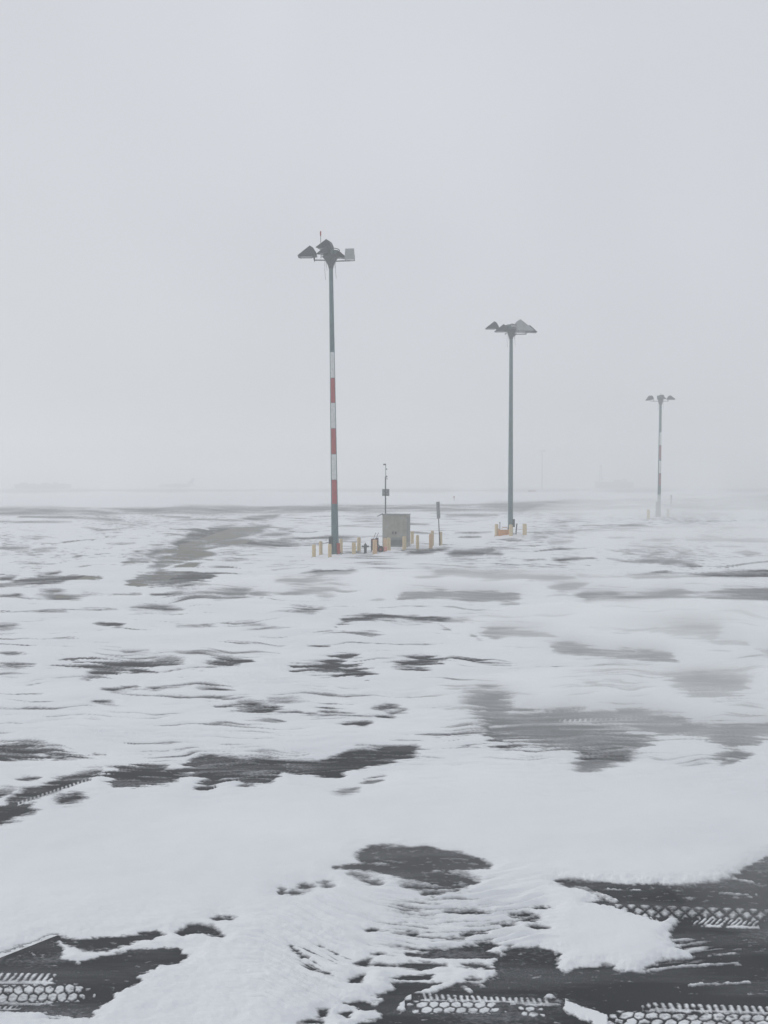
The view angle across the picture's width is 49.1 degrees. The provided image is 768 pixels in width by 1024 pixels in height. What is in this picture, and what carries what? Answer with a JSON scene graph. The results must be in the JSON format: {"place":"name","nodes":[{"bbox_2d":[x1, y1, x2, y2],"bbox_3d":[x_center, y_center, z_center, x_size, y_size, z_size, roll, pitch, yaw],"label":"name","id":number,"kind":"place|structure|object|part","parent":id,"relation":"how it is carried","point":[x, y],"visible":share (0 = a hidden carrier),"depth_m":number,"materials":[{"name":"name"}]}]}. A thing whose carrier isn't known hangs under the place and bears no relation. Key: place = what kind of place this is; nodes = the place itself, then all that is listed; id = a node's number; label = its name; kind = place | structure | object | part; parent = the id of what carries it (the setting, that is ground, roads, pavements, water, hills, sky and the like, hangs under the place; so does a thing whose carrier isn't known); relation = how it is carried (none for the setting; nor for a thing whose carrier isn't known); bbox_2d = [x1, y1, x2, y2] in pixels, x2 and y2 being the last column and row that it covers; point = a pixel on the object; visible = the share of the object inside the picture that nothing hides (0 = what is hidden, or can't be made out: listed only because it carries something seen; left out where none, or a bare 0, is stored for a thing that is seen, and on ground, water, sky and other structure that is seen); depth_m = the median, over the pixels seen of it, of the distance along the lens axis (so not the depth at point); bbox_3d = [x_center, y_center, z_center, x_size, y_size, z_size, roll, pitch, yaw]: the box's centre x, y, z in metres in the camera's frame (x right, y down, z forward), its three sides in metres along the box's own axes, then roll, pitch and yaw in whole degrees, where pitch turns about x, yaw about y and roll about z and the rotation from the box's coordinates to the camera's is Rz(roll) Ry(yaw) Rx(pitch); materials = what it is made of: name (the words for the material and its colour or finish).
{"place":"outdoors","nodes":[
{"label":"outdoors","id":0,"kind":"place"},
{"bbox_2d":[0,504,767,1023],"bbox_3d":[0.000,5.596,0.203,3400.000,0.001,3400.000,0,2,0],"label":"ground","id":1,"kind":"structure","parent":0,"point":[630,992],"depth_m":10.00,"materials":[{"name":"grey asphalt"}]},
{"bbox_2d":[0,935,56,957],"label":"painted line","id":2,"kind":"object","parent":1,"relation":"on","point":[2,954],"visible":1,"depth_m":10.14,"materials":[{"name":"white paint"}]},
{"bbox_2d":[13,482,71,488],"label":"hangar","id":3,"kind":"structure","parent":1,"relation":"on","point":[55,485],"depth_m":619.70,"materials":[{"name":"metal"}]},
{"bbox_2d":[53,515,293,598],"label":"concrete strip","id":4,"kind":"object","parent":1,"relation":"on","point":[224,534],"visible":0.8,"depth_m":68.27,"materials":[{"name":"grey concrete"}]},
{"bbox_2d":[158,478,194,488],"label":"parked airliner","id":5,"kind":"object","parent":1,"relation":"on","point":[189,484],"visible":1,"depth_m":638.45,"materials":[{"name":"paint"}]},
{"bbox_2d":[312,544,315,556],"bbox_3d":[-5.137,2.892,61.529,0.477,1.028,0.465,0,2,0],"label":"bollard","id":6,"kind":"object","parent":1,"relation":"on","point":[313,550],"visible":0.85,"depth_m":61.42,"materials":[{"name":"yellow paint"}]},
{"bbox_2d":[319,541,322,554],"bbox_3d":[-4.763,2.774,63.248,0.450,1.141,0.438,0,2,0],"label":"bollard","id":7,"kind":"object","parent":1,"relation":"on","point":[320,549],"visible":0.81,"depth_m":63.13,"materials":[{"name":"yellow paint"}]},
{"bbox_2d":[298,231,354,554],"bbox_3d":[-4.117,-8.688,62.397,4.212,24.061,1.990,-1,2,0],"label":"floodlight mast","id":8,"kind":"object","parent":1,"relation":"on","point":[330,254],"visible":0.95,"depth_m":62.21,"materials":[{"name":"metal"}]},
{"bbox_2d":[328,544,331,556],"bbox_3d":[-3.948,2.869,61.144,0.454,1.104,0.443,0,2,0],"label":"bollard","id":9,"kind":"object","parent":1,"relation":"on","point":[329,550],"visible":0.84,"depth_m":61.03,"materials":[{"name":"yellow paint"}]},
{"bbox_2d":[352,542,355,553],"bbox_3d":[-2.256,2.810,62.843,0.508,1.098,0.495,0,2,0],"label":"bollard","id":10,"kind":"object","parent":1,"relation":"on","point":[353,547],"visible":0.74,"depth_m":62.72,"materials":[{"name":"yellow paint"}]},
{"bbox_2d":[356,537,360,551],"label":"bollard","id":11,"kind":"object","parent":1,"relation":"on","point":[358,544],"visible":0.91,"depth_m":66.72,"materials":[{"name":"yellow paint"}]},
{"bbox_2d":[362,543,368,553],"bbox_3d":[-1.441,2.820,64.901,0.540,0.870,0.387,0,2,0],"label":"fire hydrant","id":12,"kind":"object","parent":1,"relation":"on","point":[365,546],"visible":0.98,"depth_m":64.85,"materials":[{"name":"metal"}]},
{"bbox_2d":[373,540,376,553],"bbox_3d":[-0.697,2.713,63.795,0.557,1.223,0.543,1,2,0],"label":"bollard","id":13,"kind":"object","parent":1,"relation":"on","point":[374,546],"visible":0.76,"depth_m":63.66,"materials":[{"name":"orange paint"}]},
{"bbox_2d":[371,533,383,551],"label":"equipment cart","id":14,"kind":"object","parent":1,"relation":"on","point":[380,548],"visible":0.72,"depth_m":66.32,"materials":[{"name":"paint"}]},
{"bbox_2d":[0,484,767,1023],"bbox_3d":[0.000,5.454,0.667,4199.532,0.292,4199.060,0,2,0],"label":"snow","id":15,"kind":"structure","parent":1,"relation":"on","point":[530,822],"depth_m":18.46,"materials":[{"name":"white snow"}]},
{"bbox_2d":[339,539,343,553],"bbox_3d":[-3.315,2.674,64.922,0.420,1.220,0.409,0,2,0],"label":"bollard","id":16,"kind":"object","parent":15,"relation":"on","point":[341,545],"visible":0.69,"depth_m":64.82,"materials":[{"name":"yellow paint"}]},
{"bbox_2d":[647,509,649,518],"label":"bollard","id":17,"kind":"object","parent":15,"relation":"on","point":[648,513],"visible":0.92,"depth_m":124.45,"materials":[{"name":"yellow paint"}]},
{"bbox_2d":[383,538,386,551],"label":"bollard","id":18,"kind":"object","parent":1,"relation":"on","point":[384,544],"visible":0.94,"depth_m":66.27,"materials":[{"name":"orange paint"}]},
{"bbox_2d":[382,464,388,513],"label":"instrument mast","id":19,"kind":"object","parent":1,"relation":"on","point":[385,492],"visible":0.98,"depth_m":73.83,"materials":[{"name":"metal"}]},
{"bbox_2d":[387,538,390,549],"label":"bollard","id":20,"kind":"object","parent":1,"relation":"on","point":[388,543],"visible":0.73,"depth_m":67.03,"materials":[{"name":"yellow paint"}]},
{"bbox_2d":[377,513,409,546],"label":"equipment cabinet","id":21,"kind":"object","parent":1,"relation":"on","point":[395,528],"visible":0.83,"depth_m":70.31,"materials":[{"name":"metal"}]},
{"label":"door","id":22,"kind":"part","parent":21,"relation":"part of","materials":[{"name":"metal"}]},
{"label":"door","id":23,"kind":"part","parent":21,"relation":"part of","materials":[{"name":"metal"}]},
{"bbox_2d":[401,536,405,550],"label":"bollard","id":24,"kind":"object","parent":1,"relation":"on","point":[403,543],"visible":0.88,"depth_m":67.79,"materials":[{"name":"yellow paint"}]},
{"bbox_2d":[410,531,413,543],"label":"bollard","id":25,"kind":"object","parent":1,"relation":"on","point":[412,537],"visible":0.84,"depth_m":74.33,"materials":[{"name":"yellow paint"}]},
{"bbox_2d":[415,535,419,549],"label":"bollard","id":26,"kind":"object","parent":1,"relation":"on","point":[417,542],"visible":0.95,"depth_m":68.44,"materials":[{"name":"yellow paint"}]},
{"bbox_2d":[428,534,432,548],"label":"bollard","id":27,"kind":"object","parent":1,"relation":"on","point":[430,541],"visible":1,"depth_m":69.24,"materials":[{"name":"orange paint"}]},
{"bbox_2d":[436,502,439,545],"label":"narrow sign","id":28,"kind":"object","parent":1,"relation":"on","point":[438,509],"visible":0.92,"depth_m":71.73,"materials":[{"name":"metal"}]},
{"bbox_2d":[495,524,497,535],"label":"bollard","id":29,"kind":"object","parent":1,"relation":"on","point":[496,529],"visible":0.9,"depth_m":85.34,"materials":[{"name":"yellow paint"}]},
{"bbox_2d":[498,527,508,535],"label":"slatted crate","id":30,"kind":"object","parent":1,"relation":"on","point":[502,532],"visible":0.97,"depth_m":84.90,"materials":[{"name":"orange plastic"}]},
{"bbox_2d":[485,319,536,528],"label":"floodlight mast","id":31,"kind":"object","parent":1,"relation":"on","point":[518,326],"visible":0.96,"depth_m":84.59,"materials":[{"name":"metal"}]},
{"bbox_2d":[509,524,512,535],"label":"bollard","id":32,"kind":"object","parent":1,"relation":"on","point":[510,529],"visible":0.92,"depth_m":84.13,"materials":[{"name":"yellow paint"}]},
{"bbox_2d":[523,524,526,534],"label":"bollard","id":33,"kind":"object","parent":1,"relation":"on","point":[524,529],"visible":0.81,"depth_m":84.34,"materials":[{"name":"yellow paint"}]},
{"bbox_2d":[539,450,544,488],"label":"light mast","id":34,"kind":"object","parent":1,"relation":"on","point":[542,471],"visible":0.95,"depth_m":619.10,"materials":[{"name":"metal"}]},
{"bbox_2d":[598,465,602,487],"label":"radio tower","id":35,"kind":"structure","parent":1,"relation":"on","point":[601,477],"depth_m":689.08,"materials":[{"name":"metal"}]},
{"bbox_2d":[595,479,633,487],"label":"terminal","id":36,"kind":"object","parent":1,"relation":"on","point":[620,484],"visible":0.9,"depth_m":699.63,"materials":[{"name":"metal"}]},
{"bbox_2d":[645,395,674,516],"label":"floodlight mast","id":37,"kind":"object","parent":1,"relation":"on","point":[660,398],"visible":0.99,"depth_m":130.19,"materials":[{"name":"metal"}]},
{"bbox_2d":[0,0,767,483],"label":"sky","id":38,"kind":"structure","parent":0,"point":[592,175],"materials":[{"name":"grey"}]}
]}

